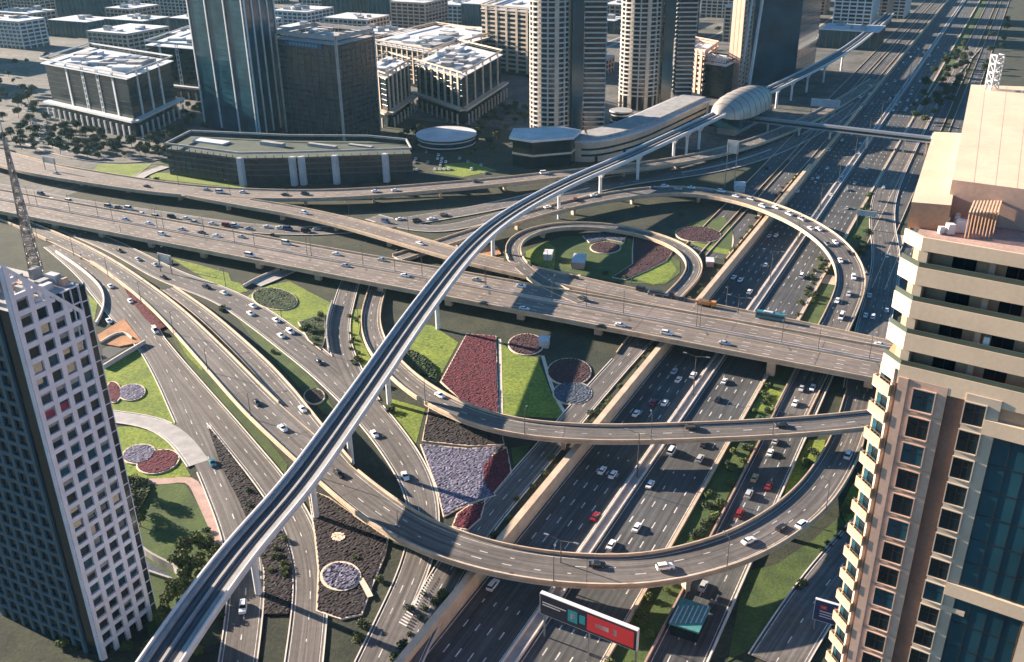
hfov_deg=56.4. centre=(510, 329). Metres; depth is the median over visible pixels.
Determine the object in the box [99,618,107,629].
window
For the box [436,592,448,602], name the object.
bush
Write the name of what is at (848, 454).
van
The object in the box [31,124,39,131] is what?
tree
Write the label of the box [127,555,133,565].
window
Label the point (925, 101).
tree
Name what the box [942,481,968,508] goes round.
window
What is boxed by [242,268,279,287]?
retaining wall
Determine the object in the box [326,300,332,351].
retaining wall
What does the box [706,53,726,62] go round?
truss sign
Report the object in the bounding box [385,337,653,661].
slip road
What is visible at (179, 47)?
office block
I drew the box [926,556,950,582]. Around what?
window
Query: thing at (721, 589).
collector road
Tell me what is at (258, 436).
lawn
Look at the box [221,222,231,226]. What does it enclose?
car
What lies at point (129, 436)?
lawn
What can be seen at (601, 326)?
car
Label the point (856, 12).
building
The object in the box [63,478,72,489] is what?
window
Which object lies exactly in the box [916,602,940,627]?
window
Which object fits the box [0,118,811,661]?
garden terrain
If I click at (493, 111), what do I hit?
tree
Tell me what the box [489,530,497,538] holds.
bush
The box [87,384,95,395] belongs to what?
window
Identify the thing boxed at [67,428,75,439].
window
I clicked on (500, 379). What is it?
path
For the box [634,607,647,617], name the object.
bush
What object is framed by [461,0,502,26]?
city block
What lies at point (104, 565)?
window
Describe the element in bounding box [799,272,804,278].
van
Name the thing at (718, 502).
bush
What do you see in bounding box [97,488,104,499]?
window
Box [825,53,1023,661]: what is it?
apartment tower
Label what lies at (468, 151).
tree
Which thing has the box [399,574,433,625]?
hatched marking
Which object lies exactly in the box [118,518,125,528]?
window
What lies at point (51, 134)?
tree
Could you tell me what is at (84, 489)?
window
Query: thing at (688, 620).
teal kiosk
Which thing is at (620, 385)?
bush
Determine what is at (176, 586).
tree
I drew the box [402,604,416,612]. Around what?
bush
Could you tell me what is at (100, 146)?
tree
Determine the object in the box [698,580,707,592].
car
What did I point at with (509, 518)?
bush
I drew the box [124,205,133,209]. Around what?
car
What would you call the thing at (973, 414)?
window
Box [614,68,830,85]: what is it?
street
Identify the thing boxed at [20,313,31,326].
window
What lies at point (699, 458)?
off road car
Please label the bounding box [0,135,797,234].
queue road
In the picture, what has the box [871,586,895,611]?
window
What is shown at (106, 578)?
window
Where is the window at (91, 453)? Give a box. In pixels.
[87,448,95,459]
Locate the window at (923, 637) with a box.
[912,625,934,649]
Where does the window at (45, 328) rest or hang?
in the gridded tower at (74, 570)
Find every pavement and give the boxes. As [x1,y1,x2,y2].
[822,274,834,284]
[897,234,903,245]
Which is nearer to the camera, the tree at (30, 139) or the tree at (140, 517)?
the tree at (140, 517)
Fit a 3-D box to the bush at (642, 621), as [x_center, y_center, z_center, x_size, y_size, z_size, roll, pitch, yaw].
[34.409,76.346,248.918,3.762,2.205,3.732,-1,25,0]
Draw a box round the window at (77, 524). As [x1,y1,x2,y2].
[73,519,82,530]
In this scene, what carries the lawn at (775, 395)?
on the verge at (658, 607)
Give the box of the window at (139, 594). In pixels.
[135,590,141,600]
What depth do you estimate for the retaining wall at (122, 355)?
386.08 m
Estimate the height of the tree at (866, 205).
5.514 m
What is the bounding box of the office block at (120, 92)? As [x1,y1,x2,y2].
[39,42,184,136]
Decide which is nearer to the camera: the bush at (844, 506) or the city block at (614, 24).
the bush at (844, 506)
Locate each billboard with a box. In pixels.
[540,590,639,661]
[812,597,838,629]
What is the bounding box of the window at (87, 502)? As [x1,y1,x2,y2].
[84,497,92,507]
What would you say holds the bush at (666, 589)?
on the verge at (658, 607)
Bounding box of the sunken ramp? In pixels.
[147,561,174,578]
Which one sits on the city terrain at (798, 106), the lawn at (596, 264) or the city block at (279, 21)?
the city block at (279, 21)
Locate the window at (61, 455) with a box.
[56,450,65,462]
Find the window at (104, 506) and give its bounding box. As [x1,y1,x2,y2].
[100,501,107,511]
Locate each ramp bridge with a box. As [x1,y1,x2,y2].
[0,78,883,205]
[0,214,875,591]
[160,285,352,464]
[178,194,892,354]
[361,286,871,449]
[392,186,865,415]
[505,222,702,354]
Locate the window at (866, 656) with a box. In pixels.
[860,650,882,661]
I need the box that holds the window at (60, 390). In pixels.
[56,384,65,395]
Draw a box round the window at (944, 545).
[931,532,956,558]
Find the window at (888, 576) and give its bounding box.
[876,563,899,588]
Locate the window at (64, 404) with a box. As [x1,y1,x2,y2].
[60,399,68,410]
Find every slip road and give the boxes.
[37,221,439,661]
[44,245,263,661]
[147,334,327,661]
[327,280,379,399]
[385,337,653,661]
[843,46,981,392]
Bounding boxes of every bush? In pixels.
[55,637,69,648]
[69,642,79,649]
[119,640,133,651]
[193,644,203,655]
[201,527,210,532]
[203,532,214,542]
[217,612,225,618]
[244,487,252,491]
[279,559,286,565]
[280,535,288,541]
[282,565,290,570]
[351,630,363,642]
[356,618,371,628]
[375,574,384,582]
[385,406,394,412]
[389,651,399,661]
[396,638,407,649]
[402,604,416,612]
[416,613,423,619]
[421,605,428,611]
[429,596,439,605]
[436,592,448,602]
[437,588,448,595]
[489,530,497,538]
[504,515,512,521]
[541,470,548,475]
[546,454,555,460]
[587,409,597,415]
[617,383,624,387]
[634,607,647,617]
[635,617,648,627]
[643,628,654,637]
[644,592,653,600]
[646,345,654,349]
[663,586,670,592]
[688,529,698,538]
[697,527,706,533]
[699,519,707,527]
[700,499,714,509]
[705,515,715,523]
[710,511,720,518]
[714,497,725,507]
[725,478,735,485]
[727,465,735,471]
[729,447,737,453]
[740,443,752,450]
[759,390,768,395]
[760,398,767,403]
[763,394,772,400]
[764,406,770,412]
[797,578,808,585]
[801,460,812,469]
[807,273,816,278]
[808,447,819,455]
[816,263,824,268]
[837,526,846,530]
[841,503,849,511]
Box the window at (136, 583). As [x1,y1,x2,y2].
[132,579,139,588]
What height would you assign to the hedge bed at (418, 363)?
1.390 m
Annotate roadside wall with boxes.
[602,0,979,661]
[644,368,797,661]
[706,375,833,661]
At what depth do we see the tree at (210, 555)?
265.25 m
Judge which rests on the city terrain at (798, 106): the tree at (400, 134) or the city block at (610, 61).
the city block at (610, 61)
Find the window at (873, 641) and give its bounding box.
[863,629,886,653]
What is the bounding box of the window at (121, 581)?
[118,576,125,586]
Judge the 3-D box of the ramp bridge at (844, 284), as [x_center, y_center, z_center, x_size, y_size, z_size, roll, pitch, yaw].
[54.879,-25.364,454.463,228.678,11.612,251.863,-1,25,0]
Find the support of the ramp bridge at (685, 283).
on the garden terrain at (458, 322)
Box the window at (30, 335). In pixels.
[24,329,35,342]
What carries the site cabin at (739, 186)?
on the garden terrain at (458, 322)
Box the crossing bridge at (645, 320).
[0,189,890,388]
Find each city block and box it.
[0,0,8,9]
[0,5,56,31]
[0,14,49,49]
[9,0,57,17]
[47,15,108,37]
[55,0,112,17]
[87,23,170,56]
[103,13,171,30]
[105,0,160,16]
[112,0,151,5]
[151,0,186,16]
[169,13,189,29]
[170,27,189,35]
[274,0,289,3]
[275,4,333,24]
[276,17,282,27]
[279,21,343,32]
[298,0,320,5]
[321,0,367,14]
[324,12,389,29]
[344,24,417,38]
[367,0,391,20]
[390,0,448,29]
[441,25,481,31]
[448,0,471,24]
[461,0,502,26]
[583,54,614,80]
[584,14,620,33]
[607,0,621,15]
[674,0,699,37]
[700,0,733,17]
[722,1,755,41]
[818,20,885,50]
[821,0,830,14]
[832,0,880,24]
[878,0,893,25]
[892,0,911,18]
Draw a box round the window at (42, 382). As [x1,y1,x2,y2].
[37,376,47,389]
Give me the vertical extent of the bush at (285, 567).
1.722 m
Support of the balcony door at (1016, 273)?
in the apartment tower at (933, 569)
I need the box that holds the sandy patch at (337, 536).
[331,532,344,540]
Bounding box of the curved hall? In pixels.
[575,94,710,161]
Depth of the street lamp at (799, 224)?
496.99 m
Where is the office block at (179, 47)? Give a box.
[144,25,199,100]
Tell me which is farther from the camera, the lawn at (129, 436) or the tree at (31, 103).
the tree at (31, 103)
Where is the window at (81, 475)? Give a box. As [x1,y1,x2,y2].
[77,469,85,481]
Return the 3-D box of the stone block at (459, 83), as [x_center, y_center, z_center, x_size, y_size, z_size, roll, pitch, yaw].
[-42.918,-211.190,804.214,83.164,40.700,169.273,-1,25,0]
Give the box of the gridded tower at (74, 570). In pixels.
[0,121,156,660]
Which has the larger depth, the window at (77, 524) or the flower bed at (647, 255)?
the flower bed at (647, 255)
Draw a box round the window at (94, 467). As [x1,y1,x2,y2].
[91,461,98,472]
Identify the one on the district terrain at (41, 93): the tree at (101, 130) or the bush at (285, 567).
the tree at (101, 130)
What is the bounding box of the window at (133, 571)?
[130,567,136,577]
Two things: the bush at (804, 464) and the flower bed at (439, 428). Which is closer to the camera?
the bush at (804, 464)
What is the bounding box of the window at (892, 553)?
[880,540,904,565]
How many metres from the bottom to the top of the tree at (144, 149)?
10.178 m
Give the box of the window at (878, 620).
[867,608,890,632]
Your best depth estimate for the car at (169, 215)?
543.09 m
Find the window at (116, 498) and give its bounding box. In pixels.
[112,493,119,503]
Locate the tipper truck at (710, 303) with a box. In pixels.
[697,298,716,307]
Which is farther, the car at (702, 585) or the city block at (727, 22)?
the city block at (727, 22)
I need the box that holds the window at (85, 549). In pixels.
[80,544,88,555]
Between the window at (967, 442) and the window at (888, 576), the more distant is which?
the window at (888, 576)
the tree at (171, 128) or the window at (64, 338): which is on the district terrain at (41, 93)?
the tree at (171, 128)
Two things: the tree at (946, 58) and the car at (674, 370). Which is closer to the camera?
the car at (674, 370)
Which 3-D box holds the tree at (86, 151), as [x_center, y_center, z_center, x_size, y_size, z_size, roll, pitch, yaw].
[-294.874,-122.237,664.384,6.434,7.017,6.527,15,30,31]
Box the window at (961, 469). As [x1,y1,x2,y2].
[948,455,974,482]
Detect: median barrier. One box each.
[501,1,962,661]
[515,0,965,661]
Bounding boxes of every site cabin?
[538,335,549,348]
[543,249,553,260]
[571,253,586,268]
[706,257,713,266]
[734,181,745,192]
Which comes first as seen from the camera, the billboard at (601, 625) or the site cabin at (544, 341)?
the billboard at (601, 625)
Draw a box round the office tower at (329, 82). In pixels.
[275,22,381,140]
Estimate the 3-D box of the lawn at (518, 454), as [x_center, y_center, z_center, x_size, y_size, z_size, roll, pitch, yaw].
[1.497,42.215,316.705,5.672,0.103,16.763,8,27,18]
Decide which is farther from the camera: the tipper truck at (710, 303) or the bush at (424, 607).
the tipper truck at (710, 303)
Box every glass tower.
[186,0,285,138]
[743,0,821,84]
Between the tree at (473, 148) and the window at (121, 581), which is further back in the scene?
the tree at (473, 148)
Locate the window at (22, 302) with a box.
[16,296,27,309]
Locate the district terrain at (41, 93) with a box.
[0,74,241,195]
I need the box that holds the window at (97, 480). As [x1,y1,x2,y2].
[94,475,101,486]
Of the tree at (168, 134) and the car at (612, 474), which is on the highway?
the car at (612, 474)
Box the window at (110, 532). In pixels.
[106,527,113,537]
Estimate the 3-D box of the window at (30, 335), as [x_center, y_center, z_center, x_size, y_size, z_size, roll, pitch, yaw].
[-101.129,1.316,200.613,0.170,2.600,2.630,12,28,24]
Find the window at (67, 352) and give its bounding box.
[63,347,72,358]
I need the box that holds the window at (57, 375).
[52,369,61,381]
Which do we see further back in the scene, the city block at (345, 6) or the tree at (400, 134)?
the city block at (345, 6)
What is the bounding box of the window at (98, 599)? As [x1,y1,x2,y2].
[93,595,101,605]
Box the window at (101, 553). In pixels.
[97,548,104,559]
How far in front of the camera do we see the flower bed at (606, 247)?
491.01 m
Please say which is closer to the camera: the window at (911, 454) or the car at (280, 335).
the window at (911, 454)
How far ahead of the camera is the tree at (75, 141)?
686.49 m
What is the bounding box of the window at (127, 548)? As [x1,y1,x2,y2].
[124,543,131,553]
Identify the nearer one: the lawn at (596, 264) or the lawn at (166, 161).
the lawn at (596, 264)
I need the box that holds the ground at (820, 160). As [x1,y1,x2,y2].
[611,4,976,655]
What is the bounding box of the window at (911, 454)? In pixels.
[899,441,925,468]
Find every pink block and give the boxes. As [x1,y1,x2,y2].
[691,36,718,95]
[729,0,755,90]
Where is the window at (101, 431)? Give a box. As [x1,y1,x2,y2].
[97,426,104,437]
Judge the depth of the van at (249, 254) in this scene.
469.95 m
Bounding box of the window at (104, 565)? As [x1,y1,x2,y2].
[100,560,107,571]
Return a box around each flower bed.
[107,381,120,403]
[119,384,145,400]
[123,444,154,464]
[124,287,164,329]
[136,449,179,474]
[208,428,292,615]
[252,288,297,309]
[303,388,324,404]
[309,492,388,619]
[320,561,360,590]
[420,444,500,517]
[422,408,504,446]
[440,333,498,412]
[452,502,484,529]
[482,448,511,492]
[508,333,542,355]
[547,358,590,383]
[553,382,591,404]
[582,232,626,242]
[590,241,620,253]
[612,237,672,279]
[675,226,720,242]
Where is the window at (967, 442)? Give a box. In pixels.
[954,428,980,456]
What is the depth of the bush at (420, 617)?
247.41 m
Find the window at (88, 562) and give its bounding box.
[83,557,92,568]
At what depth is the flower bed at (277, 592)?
272.13 m
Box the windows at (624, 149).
[581,107,706,161]
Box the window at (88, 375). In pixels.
[84,370,92,380]
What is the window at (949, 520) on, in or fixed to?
in the apartment tower at (933, 569)
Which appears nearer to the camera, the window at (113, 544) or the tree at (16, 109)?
the window at (113, 544)
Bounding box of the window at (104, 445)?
[100,440,108,451]
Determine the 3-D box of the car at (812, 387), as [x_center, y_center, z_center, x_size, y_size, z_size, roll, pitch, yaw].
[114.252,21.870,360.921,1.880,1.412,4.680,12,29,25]
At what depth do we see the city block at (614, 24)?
1156.21 m
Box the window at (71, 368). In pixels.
[66,362,75,373]
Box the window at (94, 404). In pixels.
[90,399,98,409]
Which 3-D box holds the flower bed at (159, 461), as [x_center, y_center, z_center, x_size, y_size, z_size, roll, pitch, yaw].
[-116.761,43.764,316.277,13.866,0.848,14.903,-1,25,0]
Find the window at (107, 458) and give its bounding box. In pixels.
[103,454,111,464]
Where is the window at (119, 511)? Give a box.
[115,506,122,516]
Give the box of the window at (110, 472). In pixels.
[106,467,113,477]
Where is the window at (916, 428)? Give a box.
[904,414,930,442]
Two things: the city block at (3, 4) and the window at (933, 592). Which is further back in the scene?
the city block at (3, 4)
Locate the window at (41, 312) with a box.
[37,306,46,318]
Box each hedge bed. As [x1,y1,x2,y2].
[130,478,149,512]
[298,315,325,349]
[403,349,436,379]
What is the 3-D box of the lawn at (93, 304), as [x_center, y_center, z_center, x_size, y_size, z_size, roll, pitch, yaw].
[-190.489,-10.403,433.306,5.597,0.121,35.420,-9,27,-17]
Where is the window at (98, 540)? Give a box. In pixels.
[94,535,101,546]
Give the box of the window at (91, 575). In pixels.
[87,570,95,581]
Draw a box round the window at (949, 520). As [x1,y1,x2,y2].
[937,507,962,533]
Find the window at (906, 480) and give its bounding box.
[894,467,919,493]
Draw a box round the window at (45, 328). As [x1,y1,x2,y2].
[41,322,50,334]
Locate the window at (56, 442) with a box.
[52,436,61,448]
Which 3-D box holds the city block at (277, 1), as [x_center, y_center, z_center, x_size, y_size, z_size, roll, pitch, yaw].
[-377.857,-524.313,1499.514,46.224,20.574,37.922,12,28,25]
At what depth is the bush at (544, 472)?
306.55 m
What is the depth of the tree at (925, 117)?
730.49 m
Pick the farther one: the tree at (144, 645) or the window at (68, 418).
the tree at (144, 645)
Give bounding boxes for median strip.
[505,0,964,661]
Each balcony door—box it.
[932,357,955,371]
[938,324,962,339]
[945,291,969,305]
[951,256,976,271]
[982,368,1006,383]
[990,335,1014,350]
[997,301,1022,316]
[1005,266,1023,280]
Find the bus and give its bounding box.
[755,309,785,321]
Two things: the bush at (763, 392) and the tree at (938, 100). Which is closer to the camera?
the bush at (763, 392)
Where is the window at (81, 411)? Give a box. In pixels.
[77,406,85,417]
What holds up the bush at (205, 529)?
on the garden terrain at (458, 322)
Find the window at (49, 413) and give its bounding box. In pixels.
[45,407,54,418]
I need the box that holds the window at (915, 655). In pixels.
[907,646,929,661]
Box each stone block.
[375,21,489,86]
[376,51,416,127]
[411,38,508,124]
[480,0,529,76]
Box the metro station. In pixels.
[708,85,772,135]
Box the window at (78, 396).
[74,391,82,403]
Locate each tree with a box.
[0,91,7,100]
[0,112,7,118]
[6,129,14,138]
[11,107,21,117]
[12,94,22,103]
[13,92,24,105]
[14,122,24,128]
[14,137,25,149]
[16,129,24,135]
[17,84,26,93]
[20,119,28,127]
[23,113,34,124]
[24,91,31,103]
[26,86,35,91]
[27,137,34,142]
[28,101,36,106]
[28,106,38,113]
[29,132,38,141]
[30,142,37,147]
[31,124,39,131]
[41,112,50,120]
[46,131,55,139]
[48,125,56,131]
[52,136,62,143]
[53,140,64,153]
[58,122,67,127]
[60,126,72,140]
[64,132,73,140]
[69,119,81,131]
[71,139,79,144]
[71,146,79,156]
[78,125,90,135]
[81,137,90,143]
[82,148,90,157]
[83,143,93,153]
[88,125,95,132]
[89,135,101,142]
[89,141,98,151]
[95,127,105,139]
[96,144,104,153]
[98,133,106,138]
[105,138,115,150]
[109,139,122,155]
[115,135,121,141]
[124,134,135,148]
[128,473,138,490]
[130,476,149,494]
[132,494,139,505]
[135,144,141,155]
[137,513,145,526]
[138,145,149,156]
[139,639,150,652]
[142,141,150,147]
[143,133,154,141]
[152,607,169,624]
[153,144,160,155]
[157,603,171,611]
[158,145,170,156]
[159,129,168,137]
[159,588,174,606]
[163,137,172,144]
[164,131,175,138]
[165,124,175,131]
[165,577,184,598]
[167,548,192,566]
[174,137,182,142]
[175,123,185,134]
[175,535,195,553]
[176,565,192,577]
[180,108,188,116]
[182,117,191,125]
[183,578,194,590]
[186,113,195,122]
[187,530,204,549]
[188,557,206,572]
[189,552,206,559]
[197,539,212,553]
[199,121,206,127]
[206,551,214,559]
[208,542,222,552]
[397,131,406,137]
[403,127,409,133]
[409,125,417,135]
[411,140,417,150]
[465,149,471,154]
[470,146,476,154]
[473,127,480,135]
[480,114,490,125]
[486,137,493,142]
[489,108,496,114]
[490,113,498,120]
[492,130,501,141]
[503,104,512,110]
[512,101,518,106]
[521,104,528,109]
[521,112,529,121]
[853,234,861,243]
[854,247,867,257]
[858,242,870,250]
[863,203,871,208]
[863,228,873,240]
[865,191,874,200]
[911,110,921,117]
[920,89,927,97]
[920,96,931,110]
[921,76,932,87]
[921,114,929,122]
[930,66,938,71]
[932,90,941,97]
[934,96,943,110]
[938,77,946,82]
[940,56,950,63]
[940,83,949,88]
[942,64,951,71]
[942,71,950,81]
[942,86,952,99]
[946,95,955,104]
[947,86,956,93]
[952,48,961,54]
[955,75,963,80]
[959,54,967,58]
[959,58,968,68]
[981,63,987,73]
[987,45,994,54]
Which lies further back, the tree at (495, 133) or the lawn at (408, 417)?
the tree at (495, 133)
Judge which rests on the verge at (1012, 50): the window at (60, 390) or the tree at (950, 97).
the tree at (950, 97)
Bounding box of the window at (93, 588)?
[90,582,98,593]
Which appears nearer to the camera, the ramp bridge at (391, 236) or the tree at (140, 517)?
the tree at (140, 517)
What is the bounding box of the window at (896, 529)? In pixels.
[884,516,909,542]
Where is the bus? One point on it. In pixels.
(770, 315)
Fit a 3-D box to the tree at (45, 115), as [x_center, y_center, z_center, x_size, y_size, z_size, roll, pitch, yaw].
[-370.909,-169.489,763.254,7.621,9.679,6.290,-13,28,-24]
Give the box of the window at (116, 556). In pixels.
[112,551,119,561]
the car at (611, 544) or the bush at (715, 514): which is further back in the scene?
the bush at (715, 514)
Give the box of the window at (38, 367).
[33,361,43,373]
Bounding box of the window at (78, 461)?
[74,456,82,467]
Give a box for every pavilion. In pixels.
[416,126,476,151]
[509,126,580,168]
[609,107,631,122]
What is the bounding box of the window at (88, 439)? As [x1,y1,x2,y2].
[84,434,92,445]
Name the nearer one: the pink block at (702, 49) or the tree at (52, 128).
the tree at (52, 128)
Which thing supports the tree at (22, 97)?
on the district terrain at (41, 93)
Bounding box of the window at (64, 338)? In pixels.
[59,331,68,343]
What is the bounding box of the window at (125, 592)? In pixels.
[121,588,128,597]
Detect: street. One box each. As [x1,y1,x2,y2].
[275,3,298,8]
[390,23,862,53]
[607,5,700,47]
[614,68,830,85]
[673,31,722,62]
[699,19,887,29]
[748,16,832,76]
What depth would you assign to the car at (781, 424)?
319.22 m
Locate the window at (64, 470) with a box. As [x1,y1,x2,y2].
[59,464,69,476]
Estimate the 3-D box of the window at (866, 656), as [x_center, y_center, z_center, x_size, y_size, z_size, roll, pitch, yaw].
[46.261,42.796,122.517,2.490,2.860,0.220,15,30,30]
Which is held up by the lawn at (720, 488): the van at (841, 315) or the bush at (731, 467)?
the bush at (731, 467)
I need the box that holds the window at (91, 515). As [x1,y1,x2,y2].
[87,510,95,520]
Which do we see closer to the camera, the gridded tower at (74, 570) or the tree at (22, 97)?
the gridded tower at (74, 570)
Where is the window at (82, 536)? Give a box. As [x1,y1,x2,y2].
[77,531,85,543]
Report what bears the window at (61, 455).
in the gridded tower at (74, 570)
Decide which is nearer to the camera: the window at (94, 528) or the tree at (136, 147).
the window at (94, 528)
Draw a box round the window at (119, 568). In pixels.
[115,563,122,574]
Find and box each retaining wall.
[55,250,104,324]
[100,332,132,343]
[103,340,145,368]
[143,546,177,575]
[148,569,171,580]
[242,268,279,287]
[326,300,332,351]
[394,164,811,661]
[811,0,948,170]
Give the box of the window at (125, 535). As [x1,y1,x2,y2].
[121,531,128,540]
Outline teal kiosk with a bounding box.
[668,598,710,642]
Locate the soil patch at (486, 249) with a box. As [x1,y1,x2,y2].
[480,245,500,255]
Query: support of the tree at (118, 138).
on the district terrain at (41, 93)
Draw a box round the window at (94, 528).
[90,523,98,533]
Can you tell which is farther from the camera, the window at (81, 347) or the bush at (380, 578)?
the bush at (380, 578)
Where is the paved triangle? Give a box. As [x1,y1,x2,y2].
[97,319,140,346]
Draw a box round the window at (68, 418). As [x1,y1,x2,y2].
[63,413,72,425]
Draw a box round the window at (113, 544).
[109,539,116,549]
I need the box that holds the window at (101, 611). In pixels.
[96,607,104,617]
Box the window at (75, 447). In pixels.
[70,442,79,453]
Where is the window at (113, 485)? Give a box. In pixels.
[109,480,116,490]
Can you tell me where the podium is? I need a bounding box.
[165,130,413,186]
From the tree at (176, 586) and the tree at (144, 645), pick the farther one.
the tree at (176, 586)
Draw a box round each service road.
[686,0,932,254]
[705,0,943,258]
[860,0,997,287]
[884,0,1009,289]
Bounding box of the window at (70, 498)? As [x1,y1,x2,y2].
[67,491,75,503]
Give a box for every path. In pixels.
[149,477,221,544]
[359,578,372,597]
[498,339,502,412]
[541,356,564,411]
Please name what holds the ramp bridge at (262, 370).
on the garden terrain at (458, 322)
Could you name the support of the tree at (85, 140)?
on the district terrain at (41, 93)
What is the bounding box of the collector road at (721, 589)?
[648,374,831,661]
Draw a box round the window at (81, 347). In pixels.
[77,340,85,351]
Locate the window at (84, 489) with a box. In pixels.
[81,483,89,494]
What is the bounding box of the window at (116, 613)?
[112,609,119,619]
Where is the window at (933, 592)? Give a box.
[921,579,944,605]
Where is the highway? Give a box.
[424,0,978,661]
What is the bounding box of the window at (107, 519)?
[103,514,110,524]
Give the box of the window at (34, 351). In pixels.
[29,345,39,358]
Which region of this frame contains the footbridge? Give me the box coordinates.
[753,116,930,155]
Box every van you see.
[151,325,158,333]
[215,189,224,192]
[244,251,254,257]
[281,239,290,244]
[540,170,548,174]
[635,285,647,292]
[666,445,676,455]
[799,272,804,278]
[838,310,844,319]
[843,449,852,459]
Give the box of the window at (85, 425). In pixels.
[81,420,89,431]
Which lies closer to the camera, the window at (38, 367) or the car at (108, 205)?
the window at (38, 367)
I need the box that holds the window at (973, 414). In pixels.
[960,400,987,428]
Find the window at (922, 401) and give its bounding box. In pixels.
[909,387,936,415]
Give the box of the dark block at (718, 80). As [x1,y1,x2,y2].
[703,53,734,98]
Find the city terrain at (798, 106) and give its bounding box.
[0,0,945,162]
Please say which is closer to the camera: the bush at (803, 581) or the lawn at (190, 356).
the bush at (803, 581)
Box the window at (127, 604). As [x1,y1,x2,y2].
[124,599,130,609]
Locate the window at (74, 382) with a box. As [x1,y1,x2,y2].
[70,376,78,388]
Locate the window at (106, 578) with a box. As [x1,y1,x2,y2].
[103,572,110,583]
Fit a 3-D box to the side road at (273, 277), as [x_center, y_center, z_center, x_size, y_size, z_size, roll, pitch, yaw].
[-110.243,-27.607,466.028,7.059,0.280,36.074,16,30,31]
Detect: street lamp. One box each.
[544,533,578,588]
[553,544,555,580]
[624,428,654,476]
[683,352,709,395]
[723,530,729,565]
[763,248,783,283]
[793,212,810,243]
[821,477,830,508]
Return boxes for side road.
[25,141,166,162]
[113,410,207,466]
[133,165,168,177]
[252,269,295,285]
[365,102,864,231]
[748,517,853,661]
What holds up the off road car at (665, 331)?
on the crossing bridge at (645, 320)
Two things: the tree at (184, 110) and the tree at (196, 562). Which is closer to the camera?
the tree at (196, 562)
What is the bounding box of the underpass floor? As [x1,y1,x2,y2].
[103,345,130,361]
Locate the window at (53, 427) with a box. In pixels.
[48,421,58,433]
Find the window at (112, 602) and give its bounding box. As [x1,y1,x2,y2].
[109,597,116,607]
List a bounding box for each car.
[104,203,112,207]
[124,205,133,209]
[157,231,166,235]
[167,213,176,217]
[202,283,210,288]
[208,458,216,466]
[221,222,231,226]
[239,598,246,614]
[246,310,254,315]
[252,398,261,405]
[277,332,284,337]
[277,424,287,431]
[282,225,292,229]
[286,327,294,333]
[298,405,306,412]
[301,228,310,231]
[315,358,322,364]
[333,468,344,477]
[370,429,378,437]
[381,218,389,222]
[400,273,409,276]
[401,471,408,480]
[412,218,421,222]
[434,391,445,398]
[471,277,481,281]
[479,301,489,305]
[486,578,499,591]
[516,284,525,287]
[519,306,529,310]
[577,295,587,300]
[588,560,605,567]
[590,511,599,521]
[596,324,606,328]
[597,466,606,474]
[606,539,616,549]
[608,470,617,478]
[614,322,625,326]
[632,409,639,416]
[632,522,641,532]
[645,479,654,488]
[649,399,657,405]
[655,561,674,570]
[660,329,672,335]
[660,399,668,405]
[670,368,677,374]
[674,376,681,382]
[676,297,686,301]
[685,423,699,429]
[689,372,696,378]
[695,454,704,462]
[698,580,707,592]
[700,443,707,447]
[708,599,716,612]
[714,396,721,402]
[718,340,730,345]
[720,378,727,384]
[734,508,744,518]
[741,536,756,544]
[744,489,752,498]
[750,473,758,482]
[764,481,772,490]
[766,448,773,456]
[771,439,778,444]
[774,422,788,427]
[775,523,788,531]
[791,399,798,406]
[795,519,807,528]
[798,385,804,391]
[809,384,815,390]
[851,273,855,279]
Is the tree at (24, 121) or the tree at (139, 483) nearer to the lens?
the tree at (139, 483)
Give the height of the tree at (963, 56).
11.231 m
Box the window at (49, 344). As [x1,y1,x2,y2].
[45,338,54,350]
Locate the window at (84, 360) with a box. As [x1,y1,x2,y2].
[80,355,88,366]
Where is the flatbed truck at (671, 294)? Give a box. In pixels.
[647,289,674,298]
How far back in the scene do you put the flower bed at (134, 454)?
320.15 m
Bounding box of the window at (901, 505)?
[889,492,914,518]
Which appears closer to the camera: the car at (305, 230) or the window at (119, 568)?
the window at (119, 568)
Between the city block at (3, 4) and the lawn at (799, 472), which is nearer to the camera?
the lawn at (799, 472)
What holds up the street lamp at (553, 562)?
on the ramp bridge at (362, 496)
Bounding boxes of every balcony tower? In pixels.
[529,0,607,130]
[618,0,698,109]
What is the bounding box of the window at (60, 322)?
[55,316,64,327]
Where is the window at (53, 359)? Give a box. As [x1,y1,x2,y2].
[48,354,58,366]
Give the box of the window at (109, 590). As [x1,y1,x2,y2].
[106,585,113,595]
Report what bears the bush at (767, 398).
on the lawn at (775, 395)
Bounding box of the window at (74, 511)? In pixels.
[70,505,79,516]
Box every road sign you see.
[42,156,55,169]
[157,252,172,273]
[724,140,738,186]
[810,98,840,116]
[855,209,876,229]
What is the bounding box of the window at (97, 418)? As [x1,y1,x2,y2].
[94,412,101,423]
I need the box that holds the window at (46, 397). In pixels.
[41,392,50,404]
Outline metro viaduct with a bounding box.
[135,12,893,661]
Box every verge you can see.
[610,0,986,661]
[648,0,1023,661]
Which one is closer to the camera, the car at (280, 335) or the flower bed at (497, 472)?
the flower bed at (497, 472)
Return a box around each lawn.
[88,295,96,320]
[93,164,150,175]
[104,349,176,425]
[117,426,190,478]
[137,483,214,636]
[149,172,247,187]
[152,135,255,164]
[172,258,230,280]
[174,335,287,473]
[176,337,201,369]
[200,275,247,292]
[238,318,333,414]
[247,281,329,331]
[350,309,370,367]
[389,399,424,442]
[402,324,457,381]
[434,162,495,176]
[497,336,561,417]
[511,445,530,466]
[523,236,679,284]
[526,242,555,269]
[634,260,676,284]
[668,217,732,251]
[687,241,728,254]
[696,441,753,540]
[728,516,844,661]
[751,387,781,413]
[785,440,824,494]
[840,470,861,523]
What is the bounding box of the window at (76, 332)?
[73,325,82,336]

